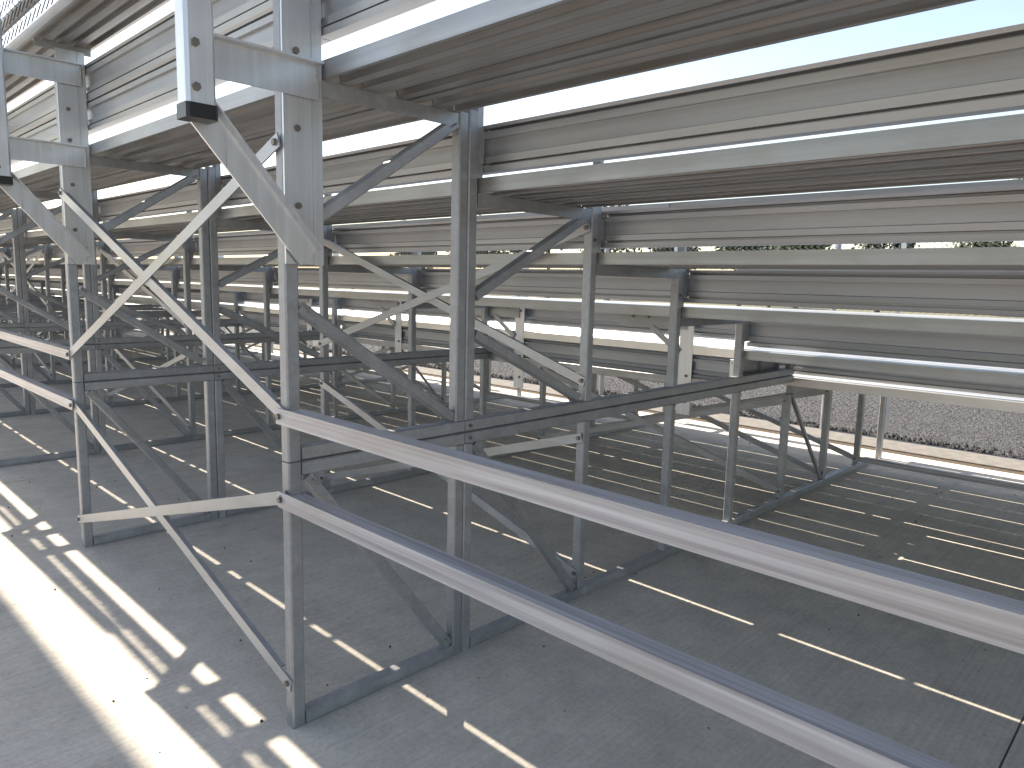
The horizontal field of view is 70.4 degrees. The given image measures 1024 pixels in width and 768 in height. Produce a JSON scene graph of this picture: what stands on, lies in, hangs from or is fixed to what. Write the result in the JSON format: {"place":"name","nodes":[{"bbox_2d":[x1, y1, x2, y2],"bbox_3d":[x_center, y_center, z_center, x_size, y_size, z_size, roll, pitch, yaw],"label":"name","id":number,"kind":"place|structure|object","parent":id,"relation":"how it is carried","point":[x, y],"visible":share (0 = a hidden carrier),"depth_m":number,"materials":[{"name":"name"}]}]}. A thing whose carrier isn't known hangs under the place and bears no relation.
{"place":"outdoors","nodes":[
{"label":"outdoors","id":0,"kind":"place"},
{"bbox_2d":[0,0,1023,269],"label":"sky","id":1,"kind":"structure","parent":0,"point":[978,15],"materials":[{"name":"white"}]},
{"bbox_2d":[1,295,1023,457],"bbox_3d":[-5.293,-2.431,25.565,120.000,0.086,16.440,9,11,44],"label":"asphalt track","id":2,"kind":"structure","parent":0,"point":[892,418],"depth_m":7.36,"materials":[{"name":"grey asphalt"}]},
{"bbox_2d":[9,274,1023,318],"bbox_3d":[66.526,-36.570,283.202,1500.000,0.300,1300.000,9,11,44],"label":"ground","id":3,"kind":"structure","parent":0,"point":[688,303],"depth_m":54.36,"materials":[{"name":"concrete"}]},
{"bbox_2d":[0,325,172,340],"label":"concrete slab","id":4,"kind":"structure","parent":3,"relation":"on","point":[125,334],"depth_m":14.30,"materials":[{"name":"grey concrete"}]},
{"bbox_2d":[0,256,181,340],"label":"bleacher frame","id":5,"kind":"object","parent":4,"relation":"on","point":[38,298],"visible":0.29,"depth_m":12.47,"materials":[{"name":"metal"}]},
{"bbox_2d":[0,342,314,381],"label":"concrete slab","id":6,"kind":"structure","parent":3,"relation":"on","point":[62,371],"depth_m":10.33,"materials":[{"name":"grey concrete"}]},
{"bbox_2d":[0,255,225,341],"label":"bleacher frame","id":7,"kind":"object","parent":6,"relation":"on","point":[39,302],"visible":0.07,"depth_m":10.89,"materials":[{"name":"metal"}]},
{"bbox_2d":[0,233,275,367],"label":"bleacher frame","id":8,"kind":"object","parent":6,"relation":"on","point":[8,307],"visible":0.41,"depth_m":9.50,"materials":[{"name":"metal"}]},
{"bbox_2d":[0,369,562,483],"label":"concrete slab","id":9,"kind":"structure","parent":3,"relation":"on","point":[32,435],"depth_m":6.17,"materials":[{"name":"grey concrete"}]},
{"bbox_2d":[0,243,338,387],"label":"bleacher frame","id":10,"kind":"object","parent":9,"relation":"on","point":[48,255],"visible":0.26,"depth_m":7.89,"materials":[{"name":"metal"}]},
{"bbox_2d":[0,208,420,416],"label":"bleacher frame","id":11,"kind":"object","parent":9,"relation":"on","point":[18,217],"visible":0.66,"depth_m":6.25,"materials":[{"name":"metal"}]},
{"bbox_2d":[0,232,46,242],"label":"tread plank","id":12,"kind":"object","parent":11,"relation":"on","point":[10,241],"visible":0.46,"depth_m":6.63,"materials":[{"name":"metal"}]},
{"bbox_2d":[0,216,31,233],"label":"riser board","id":13,"kind":"object","parent":12,"relation":"on","point":[5,226],"visible":0.36,"depth_m":6.58,"materials":[{"name":"metal"}]},
{"bbox_2d":[0,259,121,264],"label":"tread plank","id":14,"kind":"object","parent":11,"relation":"on","point":[38,262],"visible":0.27,"depth_m":8.01,"materials":[{"name":"metal"}]},
{"bbox_2d":[0,245,112,258],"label":"riser board","id":15,"kind":"object","parent":14,"relation":"on","point":[58,251],"visible":0.32,"depth_m":7.84,"materials":[{"name":"metal"}]},
{"bbox_2d":[0,275,195,287],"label":"tread plank","id":16,"kind":"object","parent":11,"relation":"on","point":[128,282],"visible":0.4,"depth_m":8.57,"materials":[{"name":"metal"}]},
{"bbox_2d":[2,267,182,281],"bbox_3d":[-6.470,-1.583,10.164,9.190,0.141,0.041,9,11,44],"label":"riser board","id":17,"kind":"object","parent":16,"relation":"on","point":[161,275],"visible":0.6,"depth_m":8.16,"materials":[{"name":"metal"}]},
{"bbox_2d":[29,287,247,309],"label":"tread plank","id":18,"kind":"object","parent":11,"relation":"on","point":[193,303],"visible":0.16,"depth_m":9.16,"materials":[{"name":"metal"}]},
{"bbox_2d":[31,282,244,303],"bbox_3d":[-6.050,-1.423,10.628,9.190,0.155,0.041,9,11,44],"label":"riser board","id":19,"kind":"object","parent":18,"relation":"on","point":[225,297],"visible":0.35,"depth_m":8.60,"materials":[{"name":"metal"}]},
{"bbox_2d":[105,354,185,397],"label":"cross brace","id":20,"kind":"object","parent":11,"relation":"attached to","point":[166,364],"visible":0.44,"depth_m":5.57,"materials":[{"name":"metal"}]},
{"bbox_2d":[124,303,230,318],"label":"walkway plank","id":21,"kind":"object","parent":11,"relation":"on","point":[223,316],"visible":0.02,"depth_m":10.44,"materials":[{"name":"metal"}]},
{"bbox_2d":[57,293,243,314],"bbox_3d":[-5.629,-1.272,11.090,9.190,0.121,0.041,9,11,44],"label":"riser board","id":22,"kind":"object","parent":21,"relation":"on","point":[152,303],"visible":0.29,"depth_m":10.99,"materials":[{"name":"metal"}]},
{"bbox_2d":[241,311,340,331],"bbox_3d":[-2.128,-0.563,6.838,1.775,0.169,0.055,9,11,44],"label":"landing riser","id":23,"kind":"object","parent":11,"relation":"attached to","point":[257,317],"visible":0.17,"depth_m":7.02,"materials":[{"name":"metal"}]},
{"bbox_2d":[95,199,581,240],"bbox_3d":[-1.817,-0.960,4.420,5.520,0.044,0.266,9,11,44],"label":"tread plank","id":24,"kind":"object","parent":11,"relation":"on","point":[436,212],"visible":0.25,"depth_m":3.21,"materials":[{"name":"metal"}]},
{"bbox_2d":[312,307,748,343],"bbox_3d":[-0.484,-0.505,5.907,5.484,0.044,0.198,9,11,44],"label":"landing plank","id":25,"kind":"object","parent":11,"relation":"on","point":[644,334],"visible":0.03,"depth_m":5.04,"materials":[{"name":"metal"}]},
{"bbox_2d":[270,306,760,347],"bbox_3d":[-0.624,-0.489,5.764,5.484,0.044,0.196,9,11,44],"label":"landing plank","id":26,"kind":"object","parent":25,"relation":"attached to","point":[626,335],"visible":0.11,"depth_m":4.76,"materials":[{"name":"metal"}]},
{"bbox_2d":[0,188,528,466],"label":"bleacher frame","id":27,"kind":"object","parent":9,"relation":"on","point":[96,346],"visible":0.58,"depth_m":5.09,"materials":[{"name":"metal"}]},
{"bbox_2d":[0,329,69,359],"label":"rail","id":28,"kind":"object","parent":27,"relation":"attached to","point":[56,349],"visible":0.92,"depth_m":3.49,"materials":[{"name":"metal"}]},
{"bbox_2d":[0,366,72,409],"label":"rail","id":29,"kind":"object","parent":27,"relation":"attached to","point":[61,398],"visible":0.92,"depth_m":3.54,"materials":[{"name":"metal"}]},
{"bbox_2d":[98,247,186,327],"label":"cross brace","id":30,"kind":"object","parent":27,"relation":"attached to","point":[154,296],"visible":0.75,"depth_m":5.75,"materials":[{"name":"metal"}]},
{"bbox_2d":[103,335,190,429],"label":"cross brace","id":31,"kind":"object","parent":27,"relation":"attached to","point":[169,405],"visible":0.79,"depth_m":5.71,"materials":[{"name":"metal"}]},
{"bbox_2d":[299,341,392,406],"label":"cross brace","id":32,"kind":"object","parent":27,"relation":"attached to","point":[367,388],"visible":0.44,"depth_m":6.96,"materials":[{"name":"metal"}]},
{"bbox_2d":[341,321,488,350],"bbox_3d":[-0.812,-0.354,5.571,1.775,0.169,0.055,9,11,44],"label":"landing riser","id":33,"kind":"object","parent":27,"relation":"attached to","point":[384,335],"visible":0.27,"depth_m":5.65,"materials":[{"name":"metal"}]},
{"bbox_2d":[365,299,401,368],"bbox_3d":[-1.018,-0.415,5.731,0.470,0.545,0.061,9,11,44],"label":"landing guard post","id":34,"kind":"object","parent":33,"relation":"attached to","point":[382,304],"visible":0.71,"depth_m":5.62,"materials":[{"name":"metal"}]},
{"bbox_2d":[487,392,631,419],"bbox_3d":[0.402,0.198,6.919,1.871,0.036,0.049,9,11,44],"label":"rail","id":35,"kind":"object","parent":27,"relation":"attached to","point":[536,401],"visible":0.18,"depth_m":7.16,"materials":[{"name":"metal"}]},
{"bbox_2d":[0,399,1023,767],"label":"concrete slab","id":36,"kind":"structure","parent":3,"relation":"on","point":[152,645],"depth_m":2.58,"materials":[{"name":"grey concrete"}]},
{"bbox_2d":[0,14,676,547],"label":"bleacher frame","id":37,"kind":"object","parent":36,"relation":"on","point":[74,236],"visible":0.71,"depth_m":3.36,"materials":[{"name":"metal"}]},
{"bbox_2d":[58,188,284,414],"bbox_3d":[-1.237,-0.360,2.455,1.881,0.721,0.023,9,11,44],"label":"cross brace","id":38,"kind":"object","parent":37,"relation":"attached to","point":[249,379],"visible":0.84,"depth_m":2.25,"materials":[{"name":"metal"}]},
{"bbox_2d":[77,491,285,522],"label":"cross brace","id":39,"kind":"object","parent":37,"relation":"attached to","point":[251,500],"visible":0.97,"depth_m":2.33,"materials":[{"name":"metal"}]},
{"bbox_2d":[320,433,582,480],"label":"cross brace","id":40,"kind":"object","parent":37,"relation":"attached to","point":[540,443],"visible":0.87,"depth_m":3.06,"materials":[{"name":"metal"}]},
{"bbox_2d":[490,337,733,382],"bbox_3d":[0.504,-0.144,4.304,1.775,0.169,0.055,9,11,44],"label":"landing riser","id":41,"kind":"object","parent":37,"relation":"attached to","point":[639,364],"visible":0.45,"depth_m":4.15,"materials":[{"name":"metal"}]},
{"bbox_2d":[239,306,751,357],"bbox_3d":[-0.765,-0.472,5.620,5.484,0.044,0.200,9,11,44],"label":"landing plank","id":42,"kind":"object","parent":41,"relation":"on","point":[726,351],"visible":0.56,"depth_m":4.43,"materials":[{"name":"metal"}]},
{"bbox_2d":[475,306,524,387],"bbox_3d":[-0.095,-0.268,4.842,0.470,0.545,0.061,9,11,44],"label":"landing guard post","id":43,"kind":"object","parent":42,"relation":"attached to","point":[518,314],"visible":0.71,"depth_m":4.73,"materials":[{"name":"metal"}]},
{"bbox_2d":[620,314,694,414],"bbox_3d":[0.782,-0.129,3.998,0.470,0.545,0.061,9,11,44],"label":"landing guard post","id":44,"kind":"object","parent":41,"relation":"attached to","point":[654,323],"visible":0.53,"depth_m":3.89,"materials":[{"name":"metal"}]},
{"bbox_2d":[537,397,787,439],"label":"cross brace","id":45,"kind":"object","parent":37,"relation":"attached to","point":[766,403],"visible":0.97,"depth_m":4.55,"materials":[{"name":"metal"}]},
{"bbox_2d":[590,389,829,427],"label":"cross brace","id":46,"kind":"object","parent":37,"relation":"attached to","point":[810,393],"visible":0.56,"depth_m":4.86,"materials":[{"name":"metal"}]},
{"bbox_2d":[641,388,817,416],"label":"cross brace","id":47,"kind":"object","parent":37,"relation":"attached to","point":[780,394],"depth_m":5.56,"materials":[{"name":"metal"}]},
{"bbox_2d":[174,0,906,728],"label":"bleacher frame","id":48,"kind":"object","parent":36,"relation":"on","point":[294,210],"visible":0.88,"depth_m":2.18,"materials":[{"name":"metal"}]},
{"bbox_2d":[0,0,52,46],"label":"guard fence","id":49,"kind":"object","parent":48,"relation":"attached to","point":[15,14],"visible":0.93,"depth_m":2.71,"materials":[{"name":"grey metal"}]},
{"bbox_2d":[4,0,170,104],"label":"seat plank","id":50,"kind":"object","parent":48,"relation":"on","point":[91,25],"visible":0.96,"depth_m":2.79,"materials":[{"name":"metal"}]},
{"bbox_2d":[67,132,280,357],"bbox_3d":[-1.240,-0.359,2.452,1.881,0.721,0.023,9,11,44],"label":"cross brace","id":51,"kind":"object","parent":48,"relation":"attached to","point":[268,149],"visible":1,"depth_m":2.24,"materials":[{"name":"metal"}]},
{"bbox_2d":[0,76,363,197],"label":"tread plank","id":52,"kind":"object","parent":48,"relation":"on","point":[249,108],"visible":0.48,"depth_m":2.66,"materials":[{"name":"metal"}]},
{"bbox_2d":[11,1,330,165],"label":"riser board","id":53,"kind":"object","parent":52,"relation":"on","point":[148,90],"visible":0.5,"depth_m":2.65,"materials":[{"name":"metal"}]},
{"bbox_2d":[7,0,272,135],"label":"riser board","id":54,"kind":"object","parent":53,"relation":"on","point":[151,45],"visible":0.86,"depth_m":2.69,"materials":[{"name":"metal"}]},
{"bbox_2d":[72,399,292,691],"bbox_3d":[-1.257,0.449,2.568,1.879,0.562,0.023,9,11,44],"label":"cross brace","id":55,"kind":"object","parent":48,"relation":"attached to","point":[252,632],"visible":0.96,"depth_m":2.34,"materials":[{"name":"metal"}]},
{"bbox_2d":[0,90,454,208],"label":"tread plank","id":56,"kind":"object","parent":48,"relation":"on","point":[345,120],"visible":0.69,"depth_m":2.68,"materials":[{"name":"metal"}]},
{"bbox_2d":[25,181,519,238],"bbox_3d":[-2.001,-0.938,4.233,5.520,0.044,0.243,9,11,44],"label":"tread plank","id":57,"kind":"object","parent":48,"relation":"on","point":[434,195],"visible":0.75,"depth_m":2.85,"materials":[{"name":"metal"}]},
{"bbox_2d":[27,129,490,229],"bbox_3d":[-2.054,-1.042,4.161,5.520,0.140,0.041,9,11,44],"label":"riser board","id":58,"kind":"object","parent":57,"relation":"on","point":[342,171],"visible":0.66,"depth_m":2.79,"materials":[{"name":"metal"}]},
{"bbox_2d":[106,253,616,265],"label":"tread plank","id":59,"kind":"object","parent":48,"relation":"on","point":[559,259],"visible":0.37,"depth_m":3.48,"materials":[{"name":"metal"}]},
{"bbox_2d":[111,212,607,256],"bbox_3d":[-1.624,-0.893,4.632,5.520,0.133,0.041,9,11,44],"label":"riser board","id":60,"kind":"object","parent":59,"relation":"on","point":[517,233],"visible":0.69,"depth_m":3.52,"materials":[{"name":"metal"}]},
{"bbox_2d":[321,0,436,40],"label":"riser board","id":61,"kind":"object","parent":48,"relation":"attached to","point":[341,18],"visible":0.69,"depth_m":1.71,"materials":[{"name":"metal"}]},
{"bbox_2d":[162,265,669,268],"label":"tread plank","id":62,"kind":"object","parent":48,"relation":"on","point":[425,266],"visible":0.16,"depth_m":3.95,"materials":[{"name":"metal"}]},
{"bbox_2d":[193,203,669,236],"bbox_3d":[-1.244,-1.056,5.000,5.520,0.042,0.225,9,11,44],"label":"seat plank","id":63,"kind":"object","parent":48,"relation":"on","point":[637,207],"visible":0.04,"depth_m":3.82,"materials":[{"name":"metal"}]},
{"bbox_2d":[176,283,707,316],"bbox_3d":[-1.154,-0.640,5.162,5.520,0.044,0.264,9,11,44],"label":"tread plank","id":64,"kind":"object","parent":48,"relation":"on","point":[624,308],"visible":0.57,"depth_m":3.89,"materials":[{"name":"metal"}]},
{"bbox_2d":[180,267,689,302],"bbox_3d":[-1.203,-0.744,5.094,5.520,0.141,0.041,9,11,44],"label":"riser board","id":65,"kind":"object","parent":64,"relation":"on","point":[565,283],"visible":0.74,"depth_m":3.84,"materials":[{"name":"metal"}]},
{"bbox_2d":[319,379,578,578],"bbox_3d":[-0.406,0.368,3.439,1.879,0.583,0.023,9,11,44],"label":"cross brace","id":66,"kind":"object","parent":48,"relation":"attached to","point":[501,517],"visible":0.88,"depth_m":3.18,"materials":[{"name":"metal"}]},
{"bbox_2d":[318,222,590,346],"bbox_3d":[-0.391,-0.397,3.328,1.880,0.608,0.023,9,11,44],"label":"cross brace","id":67,"kind":"object","parent":48,"relation":"attached to","point":[494,267],"visible":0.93,"depth_m":3.30,"materials":[{"name":"metal"}]},
{"bbox_2d":[324,238,585,386],"bbox_3d":[-0.387,-0.397,3.332,1.880,0.608,0.023,9,11,44],"label":"cross brace","id":68,"kind":"object","parent":48,"relation":"attached to","point":[541,358],"visible":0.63,"depth_m":3.09,"materials":[{"name":"metal"}]},
{"bbox_2d":[227,284,719,306],"bbox_3d":[-0.972,-0.661,5.348,5.520,0.044,0.254,9,11,44],"label":"tread plank","id":69,"kind":"object","parent":48,"relation":"on","point":[519,297],"visible":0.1,"depth_m":4.20,"materials":[{"name":"metal"}]},
{"bbox_2d":[242,292,735,337],"bbox_3d":[-0.782,-0.600,5.555,5.520,0.121,0.041,9,11,44],"label":"riser board","id":70,"kind":"object","parent":48,"relation":"attached to","point":[573,318],"visible":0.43,"depth_m":4.51,"materials":[{"name":"metal"}]},
{"bbox_2d":[322,0,724,93],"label":"tread plank","id":71,"kind":"object","parent":48,"relation":"on","point":[489,32],"visible":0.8,"depth_m":1.50,"materials":[{"name":"metal"}]},
{"bbox_2d":[276,491,957,767],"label":"rail","id":72,"kind":"object","parent":48,"relation":"attached to","point":[832,740],"visible":1,"depth_m":1.12,"materials":[{"name":"metal"}]},
{"bbox_2d":[275,407,1023,653],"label":"rail","id":73,"kind":"object","parent":48,"relation":"attached to","point":[983,616],"visible":1,"depth_m":1.00,"materials":[{"name":"metal"}]},
{"bbox_2d":[540,367,781,494],"bbox_3d":[0.870,0.249,4.745,1.879,0.567,0.023,9,11,44],"label":"cross brace","id":74,"kind":"object","parent":48,"relation":"attached to","point":[719,460],"visible":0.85,"depth_m":4.51,"materials":[{"name":"metal"}]},
{"bbox_2d":[617,377,823,475],"bbox_3d":[1.296,0.198,5.179,1.879,0.567,0.023,9,11,44],"label":"cross brace","id":75,"kind":"object","parent":48,"relation":"attached to","point":[774,450],"visible":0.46,"depth_m":4.88,"materials":[{"name":"metal"}]},
{"bbox_2d":[477,113,1023,199],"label":"tread plank","id":76,"kind":"object","parent":48,"relation":"on","point":[997,138],"visible":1,"depth_m":1.62,"materials":[{"name":"metal"}]},
{"bbox_2d":[483,23,1023,173],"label":"riser board","id":77,"kind":"object","parent":76,"relation":"on","point":[975,73],"visible":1,"depth_m":1.58,"materials":[{"name":"metal"}]},
{"bbox_2d":[742,359,779,374],"bbox_3d":[1.334,-0.087,3.893,0.020,0.130,0.470,9,11,44],"label":"closing panel","id":78,"kind":"object","parent":48,"relation":"attached to","point":[751,366],"visible":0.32,"depth_m":3.87,"materials":[{"name":"metal"}]},
{"bbox_2d":[536,159,1023,207],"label":"tread plank","id":79,"kind":"object","parent":48,"relation":"on","point":[989,170],"visible":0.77,"depth_m":1.90,"materials":[{"name":"metal"}]},
{"bbox_2d":[716,395,856,461],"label":"cross brace","id":80,"kind":"object","parent":48,"relation":"attached to","point":[845,453],"visible":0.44,"depth_m":5.30,"materials":[{"name":"metal"}]},
{"bbox_2d":[596,247,1023,266],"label":"tread plank","id":81,"kind":"object","parent":48,"relation":"on","point":[964,257],"visible":1,"depth_m":2.12,"materials":[{"name":"metal"}]},
{"bbox_2d":[603,186,1023,247],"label":"riser board","id":82,"kind":"object","parent":81,"relation":"on","point":[981,214],"visible":1,"depth_m":2.14,"materials":[{"name":"metal"}]},
{"bbox_2d":[635,266,1023,270],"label":"tread plank","id":83,"kind":"object","parent":48,"relation":"on","point":[912,268],"visible":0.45,"depth_m":2.40,"materials":[{"name":"metal"}]},
{"bbox_2d":[681,307,1023,336],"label":"tread plank","id":84,"kind":"object","parent":48,"relation":"on","point":[1014,328],"visible":1,"depth_m":2.65,"materials":[{"name":"metal"}]},
{"bbox_2d":[685,270,1023,316],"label":"riser board","id":85,"kind":"object","parent":84,"relation":"on","point":[989,293],"visible":1,"depth_m":2.66,"materials":[{"name":"metal"}]},
{"bbox_2d":[719,306,1023,320],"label":"tread plank","id":86,"kind":"object","parent":48,"relation":"on","point":[879,313],"visible":0.16,"depth_m":2.95,"materials":[{"name":"metal"}]},
{"bbox_2d":[744,348,1023,385],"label":"tread plank","id":87,"kind":"object","parent":48,"relation":"on","point":[993,376],"visible":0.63,"depth_m":3.16,"materials":[{"name":"metal"}]},
{"bbox_2d":[747,321,1023,368],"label":"riser board","id":88,"kind":"object","parent":87,"relation":"on","point":[984,350],"visible":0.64,"depth_m":3.18,"materials":[{"name":"metal"}]},
{"bbox_2d":[753,347,1023,370],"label":"tread plank","id":89,"kind":"object","parent":48,"relation":"on","point":[988,367],"visible":0.08,"depth_m":3.33,"materials":[{"name":"metal"}]},
{"bbox_2d":[852,456,1023,490],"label":"rail","id":90,"kind":"object","parent":48,"relation":"attached to","point":[954,475],"visible":1,"depth_m":4.64,"materials":[{"name":"metal"}]},
{"bbox_2d":[56,311,1023,471],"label":"concrete kerb","id":91,"kind":"structure","parent":3,"relation":"on","point":[983,459],"depth_m":5.97,"materials":[{"name":"grey concrete"}]},
{"bbox_2d":[197,241,1023,452],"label":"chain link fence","id":92,"kind":"object","parent":91,"relation":"on","point":[601,377],"visible":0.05,"depth_m":6.24,"materials":[{"name":"metal"}]},
{"bbox_2d":[164,331,1023,474],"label":"dirt strip","id":93,"kind":"object","parent":3,"relation":"on","point":[916,456],"depth_m":5.84,"materials":[{"name":"soil"}]},
{"bbox_2d":[712,246,762,305],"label":"tree","id":94,"kind":"object","parent":3,"relation":"on","point":[723,248],"visible":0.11,"depth_m":51.59,"materials":[{"name":"green plant"}]},
{"bbox_2d":[768,244,831,308],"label":"tree","id":95,"kind":"object","parent":3,"relation":"on","point":[805,247],"visible":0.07,"depth_m":43.71,"materials":[{"name":"green plant"}]},
{"bbox_2d":[850,243,920,311],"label":"tree","id":96,"kind":"object","parent":3,"relation":"on","point":[889,246],"visible":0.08,"depth_m":40.12,"materials":[{"name":"green plant"}]},
{"bbox_2d":[947,241,1016,247],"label":"tree","id":97,"kind":"object","parent":3,"relation":"on","point":[984,244],"visible":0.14,"depth_m":43.79,"materials":[{"name":"green plant"}]},
{"bbox_2d":[1001,721,1023,767],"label":"concrete slab","id":98,"kind":"structure","parent":3,"relation":"on","point":[1014,758],"depth_m":1.95,"materials":[{"name":"grey concrete"}]},
{"bbox_2d":[274,342,1023,458],"bbox_3d":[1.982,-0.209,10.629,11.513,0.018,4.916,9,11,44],"label":"gravel","id":99,"kind":"structure","parent":0,"point":[530,379],"depth_m":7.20,"materials":[{"name":"grey gravel"}]},
{"bbox_3d":[2.366,-0.570,2.105,0.122,3.100,5.083,9,11,44],"label":"bleacher frame","id":100,"kind":"object","parent":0,"visible":0},
{"bbox_2d":[395,0,975,112],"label":"tread plank","id":101,"kind":"object","parent":100,"relation":"on","point":[725,27],"visible":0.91,"depth_m":1.52,"materials":[{"name":"metal"}]},
{"bbox_2d":[670,179,1023,206],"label":"seat plank","id":102,"kind":"object","parent":100,"relation":"on","point":[976,185],"visible":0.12,"depth_m":2.49,"materials":[{"name":"metal"}]},
{"bbox_2d":[736,269,1023,271],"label":"seat plank","id":103,"kind":"object","parent":100,"relation":"on","point":[880,270],"visible":0.28,"depth_m":2.99,"materials":[{"name":"metal"}]},
{"bbox_2d":[791,376,1023,412],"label":"walkway plank","id":104,"kind":"object","parent":100,"relation":"on","point":[966,399],"visible":1,"depth_m":3.67,"materials":[{"name":"metal"}]},
{"bbox_2d":[795,365,1023,397],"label":"riser board","id":105,"kind":"object","parent":104,"relation":"on","point":[951,385],"visible":0.46,"depth_m":3.69,"materials":[{"name":"metal"}]},
{"bbox_2d":[803,375,1023,398],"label":"walkway plank","id":106,"kind":"object","parent":100,"relation":"on","point":[916,387],"visible":0.07,"depth_m":3.79,"materials":[{"name":"metal"}]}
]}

